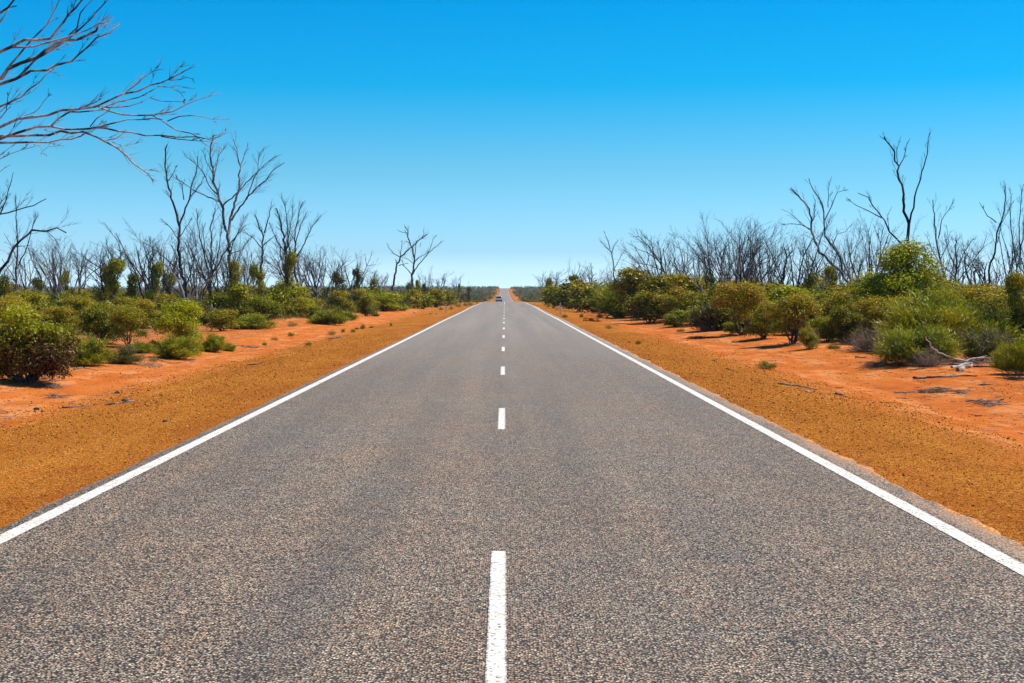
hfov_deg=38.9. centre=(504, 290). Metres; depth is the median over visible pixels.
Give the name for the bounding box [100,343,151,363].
needle bush
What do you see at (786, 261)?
dead tree
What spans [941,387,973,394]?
twig litter
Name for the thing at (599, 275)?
dead tree
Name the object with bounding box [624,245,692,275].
dead tree
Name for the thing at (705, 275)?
dead tree
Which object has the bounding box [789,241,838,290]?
dead tree
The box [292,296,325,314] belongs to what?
mallee shrub
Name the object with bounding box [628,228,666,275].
dead tree
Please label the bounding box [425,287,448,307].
mallee shrub
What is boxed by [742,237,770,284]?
dead tree
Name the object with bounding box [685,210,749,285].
dead tree
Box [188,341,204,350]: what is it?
needle bush
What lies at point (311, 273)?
dead tree
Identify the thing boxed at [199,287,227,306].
mallee shrub
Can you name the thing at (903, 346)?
needle bush
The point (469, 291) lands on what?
resprouting tree
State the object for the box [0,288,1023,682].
road
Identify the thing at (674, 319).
leafy shrub
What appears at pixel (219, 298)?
leafy shrub
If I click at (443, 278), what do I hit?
dead tree
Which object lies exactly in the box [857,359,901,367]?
twig litter
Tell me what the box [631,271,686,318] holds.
mallee shrub
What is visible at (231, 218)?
dead tree
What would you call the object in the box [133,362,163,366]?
twig litter
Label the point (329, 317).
needle bush
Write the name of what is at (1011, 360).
needle bush
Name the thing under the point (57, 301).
needle bush
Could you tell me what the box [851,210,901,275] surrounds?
dead tree
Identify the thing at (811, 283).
resprouting tree
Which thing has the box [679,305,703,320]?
leafy shrub
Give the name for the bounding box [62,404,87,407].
fallen stick
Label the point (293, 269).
dead tree
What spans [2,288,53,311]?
mallee shrub
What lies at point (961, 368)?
fallen branch
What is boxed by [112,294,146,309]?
mallee shrub
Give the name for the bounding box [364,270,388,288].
dead tree
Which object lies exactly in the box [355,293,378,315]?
leafy shrub
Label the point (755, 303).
mallee shrub
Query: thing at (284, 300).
leafy shrub
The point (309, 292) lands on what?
mallee shrub
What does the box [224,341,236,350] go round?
needle bush
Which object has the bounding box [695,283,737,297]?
mallee shrub
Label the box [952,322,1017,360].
needle bush
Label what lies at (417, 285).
resprouting tree
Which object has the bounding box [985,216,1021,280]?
dead tree
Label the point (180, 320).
leafy shrub
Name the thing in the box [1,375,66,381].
twig litter
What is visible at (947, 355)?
fallen branch
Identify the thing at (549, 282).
resprouting tree
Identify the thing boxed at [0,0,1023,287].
sky
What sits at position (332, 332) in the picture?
grass tuft
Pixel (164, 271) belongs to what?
dead tree
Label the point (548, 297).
mallee shrub
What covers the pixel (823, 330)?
leafy shrub
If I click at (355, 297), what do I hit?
needle bush
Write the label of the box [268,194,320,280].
dead tree
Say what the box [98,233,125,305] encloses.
resprouting tree
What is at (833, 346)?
grass tuft
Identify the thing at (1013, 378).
twig litter
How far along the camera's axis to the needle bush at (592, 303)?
111.75 m
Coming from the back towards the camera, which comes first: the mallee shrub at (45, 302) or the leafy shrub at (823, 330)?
the mallee shrub at (45, 302)
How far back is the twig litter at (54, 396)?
25.56 m
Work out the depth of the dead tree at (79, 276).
104.84 m
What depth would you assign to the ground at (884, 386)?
24.68 m
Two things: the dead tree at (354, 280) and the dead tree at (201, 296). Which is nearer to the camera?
the dead tree at (201, 296)
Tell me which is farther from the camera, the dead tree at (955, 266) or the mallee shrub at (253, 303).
the mallee shrub at (253, 303)
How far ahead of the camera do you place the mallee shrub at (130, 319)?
43.99 m
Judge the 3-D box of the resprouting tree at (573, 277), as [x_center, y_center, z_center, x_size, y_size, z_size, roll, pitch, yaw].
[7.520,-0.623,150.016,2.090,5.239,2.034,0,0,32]
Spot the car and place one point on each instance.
(498, 298)
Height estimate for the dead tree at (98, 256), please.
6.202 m
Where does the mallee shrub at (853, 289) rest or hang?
on the ground at (884, 386)
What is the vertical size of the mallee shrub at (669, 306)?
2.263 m
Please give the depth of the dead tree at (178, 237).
81.89 m
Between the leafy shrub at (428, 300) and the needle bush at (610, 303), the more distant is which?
the leafy shrub at (428, 300)
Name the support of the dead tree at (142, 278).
on the ground at (884, 386)
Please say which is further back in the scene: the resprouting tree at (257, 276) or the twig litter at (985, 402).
the resprouting tree at (257, 276)
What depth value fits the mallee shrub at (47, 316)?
51.34 m
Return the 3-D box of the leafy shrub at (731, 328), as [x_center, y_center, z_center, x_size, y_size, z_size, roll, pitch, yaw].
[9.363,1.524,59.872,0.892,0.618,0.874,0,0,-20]
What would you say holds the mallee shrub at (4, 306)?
on the ground at (884, 386)
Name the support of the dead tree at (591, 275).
on the ground at (884, 386)
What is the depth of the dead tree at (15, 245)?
47.91 m
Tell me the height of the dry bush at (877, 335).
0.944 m
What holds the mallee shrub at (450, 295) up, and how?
on the ground at (884, 386)
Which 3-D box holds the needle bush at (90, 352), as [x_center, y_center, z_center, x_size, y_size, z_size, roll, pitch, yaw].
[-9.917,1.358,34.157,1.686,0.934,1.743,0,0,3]
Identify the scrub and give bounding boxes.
[23,285,567,306]
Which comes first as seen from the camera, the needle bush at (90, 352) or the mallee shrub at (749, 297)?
the needle bush at (90, 352)
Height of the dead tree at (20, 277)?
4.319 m
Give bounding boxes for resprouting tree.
[0,256,14,297]
[31,266,46,298]
[59,250,71,299]
[90,243,111,302]
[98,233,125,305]
[122,257,142,298]
[143,243,163,309]
[162,252,181,298]
[223,238,245,308]
[248,250,270,298]
[278,227,301,314]
[331,261,348,292]
[352,253,362,290]
[368,271,378,292]
[405,273,414,303]
[415,272,422,289]
[458,278,461,297]
[466,285,471,301]
[544,272,552,302]
[568,260,586,307]
[704,262,718,286]
[803,260,818,290]
[819,246,846,293]
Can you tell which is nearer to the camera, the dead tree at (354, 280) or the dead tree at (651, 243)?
the dead tree at (651, 243)
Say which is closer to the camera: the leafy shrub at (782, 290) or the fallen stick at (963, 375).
the fallen stick at (963, 375)
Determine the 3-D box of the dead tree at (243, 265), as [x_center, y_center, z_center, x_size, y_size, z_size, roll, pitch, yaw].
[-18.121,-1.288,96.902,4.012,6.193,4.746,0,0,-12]
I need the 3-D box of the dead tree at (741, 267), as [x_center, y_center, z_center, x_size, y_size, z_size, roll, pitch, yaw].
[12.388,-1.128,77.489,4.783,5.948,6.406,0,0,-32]
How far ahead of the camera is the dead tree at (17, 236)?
61.99 m
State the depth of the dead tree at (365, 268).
160.07 m
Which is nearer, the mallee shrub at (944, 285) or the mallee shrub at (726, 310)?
the mallee shrub at (944, 285)
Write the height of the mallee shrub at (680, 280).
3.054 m
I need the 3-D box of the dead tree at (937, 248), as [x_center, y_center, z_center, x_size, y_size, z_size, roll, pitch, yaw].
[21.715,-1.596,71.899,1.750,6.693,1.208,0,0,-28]
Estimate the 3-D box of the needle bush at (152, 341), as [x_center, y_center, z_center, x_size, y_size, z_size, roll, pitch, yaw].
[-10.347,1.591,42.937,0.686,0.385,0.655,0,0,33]
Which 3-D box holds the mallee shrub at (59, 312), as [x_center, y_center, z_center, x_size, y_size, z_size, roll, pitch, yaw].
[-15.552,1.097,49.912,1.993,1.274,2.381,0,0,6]
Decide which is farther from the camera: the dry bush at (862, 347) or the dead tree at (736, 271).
the dead tree at (736, 271)
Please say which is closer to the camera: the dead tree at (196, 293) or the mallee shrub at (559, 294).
the dead tree at (196, 293)
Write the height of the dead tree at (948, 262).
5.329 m
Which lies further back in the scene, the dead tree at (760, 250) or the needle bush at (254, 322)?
the dead tree at (760, 250)
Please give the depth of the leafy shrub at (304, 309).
93.67 m
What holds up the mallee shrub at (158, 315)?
on the ground at (884, 386)
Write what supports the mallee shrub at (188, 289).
on the ground at (884, 386)
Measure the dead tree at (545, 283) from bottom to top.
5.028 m
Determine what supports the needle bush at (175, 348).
on the ground at (884, 386)
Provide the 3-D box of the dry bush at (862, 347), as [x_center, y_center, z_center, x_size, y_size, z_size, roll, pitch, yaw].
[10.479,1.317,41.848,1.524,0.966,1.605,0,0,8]
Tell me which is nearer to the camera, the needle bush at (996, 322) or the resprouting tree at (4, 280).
the needle bush at (996, 322)
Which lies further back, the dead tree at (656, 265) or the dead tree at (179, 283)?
the dead tree at (656, 265)
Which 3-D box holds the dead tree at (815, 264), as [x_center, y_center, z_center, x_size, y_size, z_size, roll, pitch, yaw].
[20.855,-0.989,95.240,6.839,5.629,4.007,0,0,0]
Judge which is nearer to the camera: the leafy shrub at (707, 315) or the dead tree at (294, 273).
the leafy shrub at (707, 315)
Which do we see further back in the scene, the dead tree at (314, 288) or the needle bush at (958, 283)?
the dead tree at (314, 288)
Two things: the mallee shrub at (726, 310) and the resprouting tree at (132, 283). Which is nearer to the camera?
the mallee shrub at (726, 310)
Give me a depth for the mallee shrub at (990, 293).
48.13 m
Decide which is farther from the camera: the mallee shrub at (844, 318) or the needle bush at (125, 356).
the mallee shrub at (844, 318)
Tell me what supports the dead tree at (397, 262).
on the ground at (884, 386)
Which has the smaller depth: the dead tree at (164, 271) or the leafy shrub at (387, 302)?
the dead tree at (164, 271)
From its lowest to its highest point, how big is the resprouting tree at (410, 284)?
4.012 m
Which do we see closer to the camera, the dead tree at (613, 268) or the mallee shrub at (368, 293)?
the dead tree at (613, 268)
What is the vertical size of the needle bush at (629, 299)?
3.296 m
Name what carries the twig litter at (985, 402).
on the ground at (884, 386)
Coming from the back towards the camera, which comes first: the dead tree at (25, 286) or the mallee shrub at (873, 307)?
the dead tree at (25, 286)
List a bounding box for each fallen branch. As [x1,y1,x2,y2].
[925,337,992,362]
[951,360,986,367]
[955,364,972,371]
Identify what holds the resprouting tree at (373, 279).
on the ground at (884, 386)
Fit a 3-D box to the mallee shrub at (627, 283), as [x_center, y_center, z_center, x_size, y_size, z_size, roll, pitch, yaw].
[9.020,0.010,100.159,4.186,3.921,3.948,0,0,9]
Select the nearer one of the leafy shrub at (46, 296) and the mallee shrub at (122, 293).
the mallee shrub at (122, 293)
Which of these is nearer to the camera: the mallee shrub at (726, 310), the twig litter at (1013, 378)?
the twig litter at (1013, 378)
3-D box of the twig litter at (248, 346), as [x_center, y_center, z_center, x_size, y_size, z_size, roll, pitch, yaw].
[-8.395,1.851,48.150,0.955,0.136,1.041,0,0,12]
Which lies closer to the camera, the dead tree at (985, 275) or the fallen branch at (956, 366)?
the fallen branch at (956, 366)
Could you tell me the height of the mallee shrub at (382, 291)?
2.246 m
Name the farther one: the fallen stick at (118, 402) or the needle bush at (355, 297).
the needle bush at (355, 297)
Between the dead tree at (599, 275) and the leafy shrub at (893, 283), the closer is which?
the leafy shrub at (893, 283)
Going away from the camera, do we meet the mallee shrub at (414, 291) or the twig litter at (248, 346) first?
the twig litter at (248, 346)
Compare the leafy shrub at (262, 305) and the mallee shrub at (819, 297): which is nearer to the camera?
the mallee shrub at (819, 297)
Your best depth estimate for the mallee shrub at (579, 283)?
134.57 m
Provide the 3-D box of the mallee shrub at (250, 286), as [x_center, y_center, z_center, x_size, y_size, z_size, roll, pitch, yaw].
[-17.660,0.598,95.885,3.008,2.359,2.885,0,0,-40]
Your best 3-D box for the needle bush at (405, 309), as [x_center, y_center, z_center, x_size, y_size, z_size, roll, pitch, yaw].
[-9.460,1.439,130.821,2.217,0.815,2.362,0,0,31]
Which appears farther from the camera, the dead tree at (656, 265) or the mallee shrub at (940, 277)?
the dead tree at (656, 265)
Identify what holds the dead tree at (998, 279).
on the ground at (884, 386)
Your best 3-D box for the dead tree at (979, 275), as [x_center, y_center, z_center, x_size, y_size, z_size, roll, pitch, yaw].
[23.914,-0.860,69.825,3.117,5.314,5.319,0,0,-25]
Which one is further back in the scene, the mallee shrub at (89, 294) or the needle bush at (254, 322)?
the mallee shrub at (89, 294)
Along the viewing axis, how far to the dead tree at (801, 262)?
84.12 m
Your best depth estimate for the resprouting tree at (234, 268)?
75.86 m
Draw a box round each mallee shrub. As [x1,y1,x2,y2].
[0,280,23,297]
[0,293,35,307]
[0,297,45,325]
[0,321,50,332]
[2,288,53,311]
[34,312,55,324]
[35,305,82,335]
[36,298,54,306]
[51,294,97,326]
[66,286,97,302]
[66,298,125,314]
[72,288,98,302]
[75,301,133,343]
[108,302,151,345]
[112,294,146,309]
[118,290,141,298]
[122,297,160,326]
[139,308,167,327]
[151,298,182,309]
[153,292,179,309]
[173,285,207,303]
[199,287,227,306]
[203,307,242,330]
[240,295,282,318]
[241,282,256,303]
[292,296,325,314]
[297,284,325,297]
[319,286,337,297]
[324,288,356,311]
[347,287,382,305]
[350,285,392,294]
[353,304,380,311]
[375,288,389,309]
[384,295,405,310]
[395,290,416,304]
[404,286,425,308]
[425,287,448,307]
[440,287,459,305]
[537,282,563,306]
[550,279,576,308]
[563,279,589,311]
[568,280,605,312]
[607,264,656,314]
[622,289,668,322]
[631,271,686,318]
[653,283,692,318]
[656,272,714,304]
[673,288,715,319]
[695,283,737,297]
[710,276,768,334]
[711,288,770,327]
[713,304,752,326]
[739,298,784,338]
[742,277,764,284]
[758,280,786,299]
[759,291,824,343]
[777,290,836,331]
[797,325,820,348]
[805,277,843,292]
[813,288,868,331]
[818,279,854,301]
[826,299,870,341]
[841,283,885,316]
[850,293,925,332]
[913,267,947,304]
[929,274,957,293]
[932,280,1009,319]
[1000,270,1023,343]
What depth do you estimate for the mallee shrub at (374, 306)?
114.40 m
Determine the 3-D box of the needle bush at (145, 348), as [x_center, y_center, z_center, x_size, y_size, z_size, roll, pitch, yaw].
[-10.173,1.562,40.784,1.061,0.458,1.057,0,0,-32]
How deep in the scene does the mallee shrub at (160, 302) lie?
80.81 m
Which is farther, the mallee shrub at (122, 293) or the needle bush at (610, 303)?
the mallee shrub at (122, 293)
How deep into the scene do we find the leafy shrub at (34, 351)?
27.57 m
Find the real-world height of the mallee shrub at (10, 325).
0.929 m
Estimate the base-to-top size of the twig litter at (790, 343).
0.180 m
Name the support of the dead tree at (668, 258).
on the ground at (884, 386)
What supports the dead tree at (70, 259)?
on the ground at (884, 386)
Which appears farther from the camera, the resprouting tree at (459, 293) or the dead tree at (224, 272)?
the resprouting tree at (459, 293)
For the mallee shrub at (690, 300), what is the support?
on the ground at (884, 386)
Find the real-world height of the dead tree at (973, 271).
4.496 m
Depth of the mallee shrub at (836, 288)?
61.75 m
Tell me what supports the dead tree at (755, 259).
on the ground at (884, 386)
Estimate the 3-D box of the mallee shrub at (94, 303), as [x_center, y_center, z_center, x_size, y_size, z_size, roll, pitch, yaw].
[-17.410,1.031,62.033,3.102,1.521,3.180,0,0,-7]
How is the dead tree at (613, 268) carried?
on the ground at (884, 386)
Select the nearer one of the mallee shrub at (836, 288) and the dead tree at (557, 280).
the mallee shrub at (836, 288)
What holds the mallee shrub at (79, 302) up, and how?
on the ground at (884, 386)
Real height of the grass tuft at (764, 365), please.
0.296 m
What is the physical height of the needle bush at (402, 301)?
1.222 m
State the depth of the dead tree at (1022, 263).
57.97 m
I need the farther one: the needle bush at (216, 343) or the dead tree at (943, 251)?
the dead tree at (943, 251)
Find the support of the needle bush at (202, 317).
on the ground at (884, 386)
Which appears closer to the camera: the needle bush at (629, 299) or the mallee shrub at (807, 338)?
the mallee shrub at (807, 338)
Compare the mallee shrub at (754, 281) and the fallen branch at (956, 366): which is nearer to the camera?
the fallen branch at (956, 366)
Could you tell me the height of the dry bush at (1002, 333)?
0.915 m
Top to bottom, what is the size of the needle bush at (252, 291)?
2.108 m
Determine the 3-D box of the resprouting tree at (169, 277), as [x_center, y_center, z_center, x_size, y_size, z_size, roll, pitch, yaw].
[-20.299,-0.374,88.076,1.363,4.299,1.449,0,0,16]
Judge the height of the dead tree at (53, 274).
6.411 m
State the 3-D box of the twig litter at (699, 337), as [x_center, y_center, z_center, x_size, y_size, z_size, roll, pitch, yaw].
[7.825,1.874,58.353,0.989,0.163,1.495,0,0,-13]
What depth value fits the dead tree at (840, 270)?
66.22 m
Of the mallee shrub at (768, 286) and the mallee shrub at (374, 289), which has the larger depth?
the mallee shrub at (374, 289)
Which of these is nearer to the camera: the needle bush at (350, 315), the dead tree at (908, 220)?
the dead tree at (908, 220)
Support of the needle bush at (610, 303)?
on the ground at (884, 386)
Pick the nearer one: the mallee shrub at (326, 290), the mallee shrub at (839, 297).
the mallee shrub at (839, 297)
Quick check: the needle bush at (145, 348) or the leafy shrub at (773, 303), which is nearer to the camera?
the needle bush at (145, 348)
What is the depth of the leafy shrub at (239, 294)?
71.67 m
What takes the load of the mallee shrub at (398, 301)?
on the ground at (884, 386)
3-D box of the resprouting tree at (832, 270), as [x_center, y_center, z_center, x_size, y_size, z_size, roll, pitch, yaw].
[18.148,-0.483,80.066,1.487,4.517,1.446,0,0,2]
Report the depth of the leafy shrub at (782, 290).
67.70 m
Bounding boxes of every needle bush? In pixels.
[46,287,87,310]
[60,330,117,366]
[87,284,117,299]
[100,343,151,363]
[127,339,157,353]
[146,339,164,348]
[148,331,205,359]
[158,298,221,324]
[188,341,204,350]
[199,331,232,351]
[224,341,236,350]
[231,312,277,329]
[241,288,267,306]
[304,307,351,324]
[338,310,358,319]
[344,289,361,307]
[390,303,409,310]
[399,298,411,309]
[421,288,437,306]
[581,277,611,314]
[591,279,632,316]
[611,310,624,317]
[617,289,641,313]
[677,271,725,299]
[866,319,972,364]
[869,282,984,349]
[944,297,1022,344]
[947,278,969,307]
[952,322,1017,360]
[984,331,1023,374]
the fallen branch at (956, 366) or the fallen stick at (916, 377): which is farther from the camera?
the fallen branch at (956, 366)
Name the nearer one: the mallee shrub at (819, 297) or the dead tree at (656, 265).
the mallee shrub at (819, 297)
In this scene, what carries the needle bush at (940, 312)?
on the ground at (884, 386)
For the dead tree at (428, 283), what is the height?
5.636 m
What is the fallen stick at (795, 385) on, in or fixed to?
on the ground at (884, 386)
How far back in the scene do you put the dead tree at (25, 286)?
85.03 m
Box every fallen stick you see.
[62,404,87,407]
[105,400,134,404]
[777,382,816,389]
[913,376,955,378]
[950,374,977,376]
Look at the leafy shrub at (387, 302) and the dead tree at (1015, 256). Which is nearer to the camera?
the dead tree at (1015, 256)
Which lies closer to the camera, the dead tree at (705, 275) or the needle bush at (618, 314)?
the dead tree at (705, 275)
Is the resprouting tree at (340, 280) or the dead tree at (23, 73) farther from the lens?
the resprouting tree at (340, 280)
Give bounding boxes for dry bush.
[699,321,714,330]
[843,320,883,351]
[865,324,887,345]
[903,343,952,366]
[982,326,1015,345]
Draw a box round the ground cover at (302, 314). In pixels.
[0,295,1023,346]
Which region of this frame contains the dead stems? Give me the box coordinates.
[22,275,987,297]
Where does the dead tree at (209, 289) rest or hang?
on the ground at (884, 386)
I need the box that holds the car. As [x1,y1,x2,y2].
[496,296,501,301]
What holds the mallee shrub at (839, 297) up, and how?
on the ground at (884, 386)
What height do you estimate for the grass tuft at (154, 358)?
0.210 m
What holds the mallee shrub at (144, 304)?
on the ground at (884, 386)
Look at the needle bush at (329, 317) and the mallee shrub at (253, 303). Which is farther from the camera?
the mallee shrub at (253, 303)
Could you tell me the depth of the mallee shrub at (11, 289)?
121.19 m
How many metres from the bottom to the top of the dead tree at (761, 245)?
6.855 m
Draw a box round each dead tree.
[0,0,229,184]
[0,174,74,272]
[1,242,71,298]
[4,195,39,292]
[8,253,48,292]
[19,236,84,300]
[24,237,103,294]
[66,243,106,295]
[69,233,130,293]
[74,243,114,302]
[93,230,199,294]
[100,221,183,302]
[139,144,204,299]
[145,215,213,303]
[147,246,226,299]
[162,223,225,300]
[168,132,284,277]
[174,231,254,308]
[183,201,248,306]
[210,227,259,287]
[214,215,279,294]
[221,240,264,286]
[243,199,275,270]
[257,245,326,298]
[264,235,306,294]
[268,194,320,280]
[282,247,366,302]
[294,246,329,300]
[304,246,345,300]
[316,249,380,290]
[361,253,371,288]
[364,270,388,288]
[387,233,428,291]
[398,226,442,284]
[415,266,432,289]
[423,272,453,289]
[535,269,565,286]
[537,271,568,303]
[567,261,610,285]
[580,256,620,285]
[598,232,621,281]
[615,226,710,293]
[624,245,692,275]
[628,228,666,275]
[653,238,715,274]
[654,226,716,277]
[668,219,773,286]
[671,217,804,283]
[679,215,789,292]
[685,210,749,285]
[692,227,737,292]
[711,212,794,284]
[733,216,794,282]
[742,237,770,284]
[746,222,816,287]
[758,212,846,287]
[778,236,863,290]
[779,247,795,283]
[782,177,850,283]
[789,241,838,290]
[792,235,831,290]
[800,214,904,283]
[816,220,857,283]
[817,243,877,285]
[846,129,930,288]
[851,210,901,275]
[888,215,961,280]
[923,231,976,286]
[926,195,955,280]
[935,237,962,280]
[937,240,1002,286]
[940,230,992,282]
[948,219,1022,284]
[959,245,1003,286]
[979,181,1013,287]
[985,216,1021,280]
[987,270,1008,286]
[992,184,1023,273]
[1008,241,1023,276]
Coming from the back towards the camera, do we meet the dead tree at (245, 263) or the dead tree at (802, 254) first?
the dead tree at (245, 263)
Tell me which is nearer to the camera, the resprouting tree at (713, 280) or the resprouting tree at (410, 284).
the resprouting tree at (713, 280)
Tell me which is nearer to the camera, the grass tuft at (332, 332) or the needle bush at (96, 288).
the grass tuft at (332, 332)
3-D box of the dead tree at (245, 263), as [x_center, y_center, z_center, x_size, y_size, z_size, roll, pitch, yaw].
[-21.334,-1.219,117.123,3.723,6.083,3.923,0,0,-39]
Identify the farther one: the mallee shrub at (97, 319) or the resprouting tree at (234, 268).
the resprouting tree at (234, 268)
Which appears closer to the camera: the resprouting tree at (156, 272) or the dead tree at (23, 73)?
the dead tree at (23, 73)
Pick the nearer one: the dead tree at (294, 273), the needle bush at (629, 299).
the needle bush at (629, 299)
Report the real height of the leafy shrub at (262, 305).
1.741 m
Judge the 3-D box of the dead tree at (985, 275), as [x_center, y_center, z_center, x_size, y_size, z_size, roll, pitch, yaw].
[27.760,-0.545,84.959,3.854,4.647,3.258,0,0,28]
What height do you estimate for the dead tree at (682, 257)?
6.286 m
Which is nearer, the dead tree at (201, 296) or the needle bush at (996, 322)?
the needle bush at (996, 322)
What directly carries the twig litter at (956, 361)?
on the ground at (884, 386)
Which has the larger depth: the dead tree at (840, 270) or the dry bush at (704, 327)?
the dead tree at (840, 270)
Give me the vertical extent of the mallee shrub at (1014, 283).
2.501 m
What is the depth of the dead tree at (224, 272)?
92.17 m
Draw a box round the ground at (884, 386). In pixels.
[0,288,1023,544]
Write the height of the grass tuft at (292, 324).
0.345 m
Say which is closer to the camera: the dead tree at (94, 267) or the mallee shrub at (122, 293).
the mallee shrub at (122, 293)
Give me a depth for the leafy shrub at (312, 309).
78.23 m
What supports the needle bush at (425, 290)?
on the ground at (884, 386)
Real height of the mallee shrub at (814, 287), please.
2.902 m
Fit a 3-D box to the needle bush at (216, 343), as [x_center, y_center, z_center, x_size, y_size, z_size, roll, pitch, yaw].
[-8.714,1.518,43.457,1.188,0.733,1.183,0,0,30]
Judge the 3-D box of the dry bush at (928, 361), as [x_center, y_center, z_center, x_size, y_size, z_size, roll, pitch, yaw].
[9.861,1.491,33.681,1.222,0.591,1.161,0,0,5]
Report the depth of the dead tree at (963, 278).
77.86 m
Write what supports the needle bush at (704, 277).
on the ground at (884, 386)
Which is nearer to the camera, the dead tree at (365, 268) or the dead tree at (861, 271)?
the dead tree at (861, 271)
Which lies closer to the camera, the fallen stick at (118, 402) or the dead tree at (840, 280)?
the fallen stick at (118, 402)
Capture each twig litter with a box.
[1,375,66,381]
[38,393,71,398]
[40,381,69,388]
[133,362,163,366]
[239,345,258,347]
[687,336,708,338]
[775,342,804,346]
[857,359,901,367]
[914,385,958,392]
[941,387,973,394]
[942,359,989,365]
[966,399,1010,405]
[994,373,1023,380]
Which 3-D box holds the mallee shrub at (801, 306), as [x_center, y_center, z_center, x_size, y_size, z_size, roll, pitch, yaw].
[9.506,0.884,47.523,1.969,1.914,2.178,0,0,-20]
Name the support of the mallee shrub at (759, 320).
on the ground at (884, 386)
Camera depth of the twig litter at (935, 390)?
27.15 m
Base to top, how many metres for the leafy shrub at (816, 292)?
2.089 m
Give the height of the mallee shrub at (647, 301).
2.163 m
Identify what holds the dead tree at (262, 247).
on the ground at (884, 386)
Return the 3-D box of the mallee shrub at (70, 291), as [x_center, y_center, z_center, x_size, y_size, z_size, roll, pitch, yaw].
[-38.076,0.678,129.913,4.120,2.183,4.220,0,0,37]
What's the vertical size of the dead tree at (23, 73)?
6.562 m
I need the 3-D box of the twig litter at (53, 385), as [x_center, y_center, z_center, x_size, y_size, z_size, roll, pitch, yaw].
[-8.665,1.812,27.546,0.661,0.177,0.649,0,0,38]
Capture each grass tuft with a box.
[146,356,158,360]
[286,321,299,326]
[326,330,335,334]
[755,359,777,369]
[825,343,841,348]
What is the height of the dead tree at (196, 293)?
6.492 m
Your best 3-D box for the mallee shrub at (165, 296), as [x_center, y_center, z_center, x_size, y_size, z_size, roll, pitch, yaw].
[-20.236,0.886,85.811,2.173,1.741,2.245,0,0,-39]
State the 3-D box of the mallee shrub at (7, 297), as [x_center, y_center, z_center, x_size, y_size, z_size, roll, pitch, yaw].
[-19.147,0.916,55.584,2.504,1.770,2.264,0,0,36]
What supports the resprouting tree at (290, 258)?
on the ground at (884, 386)
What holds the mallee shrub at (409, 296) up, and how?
on the ground at (884, 386)
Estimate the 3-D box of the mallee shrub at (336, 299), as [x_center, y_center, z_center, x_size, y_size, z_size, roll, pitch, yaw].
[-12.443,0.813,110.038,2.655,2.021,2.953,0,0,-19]
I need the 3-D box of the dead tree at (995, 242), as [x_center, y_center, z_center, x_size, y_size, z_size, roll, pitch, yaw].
[19.721,-1.379,58.244,1.578,6.354,0.953,0,0,0]
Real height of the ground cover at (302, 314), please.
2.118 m
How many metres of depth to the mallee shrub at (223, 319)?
61.90 m
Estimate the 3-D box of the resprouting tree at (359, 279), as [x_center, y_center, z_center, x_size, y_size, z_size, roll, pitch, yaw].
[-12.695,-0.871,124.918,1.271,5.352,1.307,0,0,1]
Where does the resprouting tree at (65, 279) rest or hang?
on the ground at (884, 386)
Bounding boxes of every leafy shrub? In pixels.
[0,299,86,382]
[43,292,53,301]
[149,295,205,341]
[199,292,242,311]
[223,282,253,319]
[246,292,284,320]
[260,279,312,317]
[294,298,316,315]
[306,305,322,319]
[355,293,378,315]
[373,291,403,310]
[416,292,435,308]
[660,309,688,326]
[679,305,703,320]
[685,296,736,330]
[723,321,742,333]
[743,298,786,331]
[768,283,811,299]
[806,286,823,295]
[808,314,840,341]
[845,236,949,325]
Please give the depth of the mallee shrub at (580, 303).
127.66 m
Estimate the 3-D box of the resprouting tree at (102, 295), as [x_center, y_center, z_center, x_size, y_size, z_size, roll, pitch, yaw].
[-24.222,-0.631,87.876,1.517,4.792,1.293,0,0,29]
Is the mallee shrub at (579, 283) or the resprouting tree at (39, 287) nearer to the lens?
the resprouting tree at (39, 287)
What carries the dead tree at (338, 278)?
on the ground at (884, 386)
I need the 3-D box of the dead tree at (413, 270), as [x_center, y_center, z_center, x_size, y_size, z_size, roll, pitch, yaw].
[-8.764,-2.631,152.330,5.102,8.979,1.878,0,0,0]
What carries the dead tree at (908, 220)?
on the ground at (884, 386)
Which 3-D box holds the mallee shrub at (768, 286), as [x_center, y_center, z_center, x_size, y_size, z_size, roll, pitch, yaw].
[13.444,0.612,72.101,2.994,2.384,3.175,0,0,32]
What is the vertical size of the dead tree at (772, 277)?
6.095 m
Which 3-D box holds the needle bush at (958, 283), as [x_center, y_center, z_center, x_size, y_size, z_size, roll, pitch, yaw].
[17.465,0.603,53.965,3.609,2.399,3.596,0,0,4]
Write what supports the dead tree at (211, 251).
on the ground at (884, 386)
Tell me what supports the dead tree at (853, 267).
on the ground at (884, 386)
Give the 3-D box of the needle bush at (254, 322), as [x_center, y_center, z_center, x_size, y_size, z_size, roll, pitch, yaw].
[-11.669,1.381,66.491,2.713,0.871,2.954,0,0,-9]

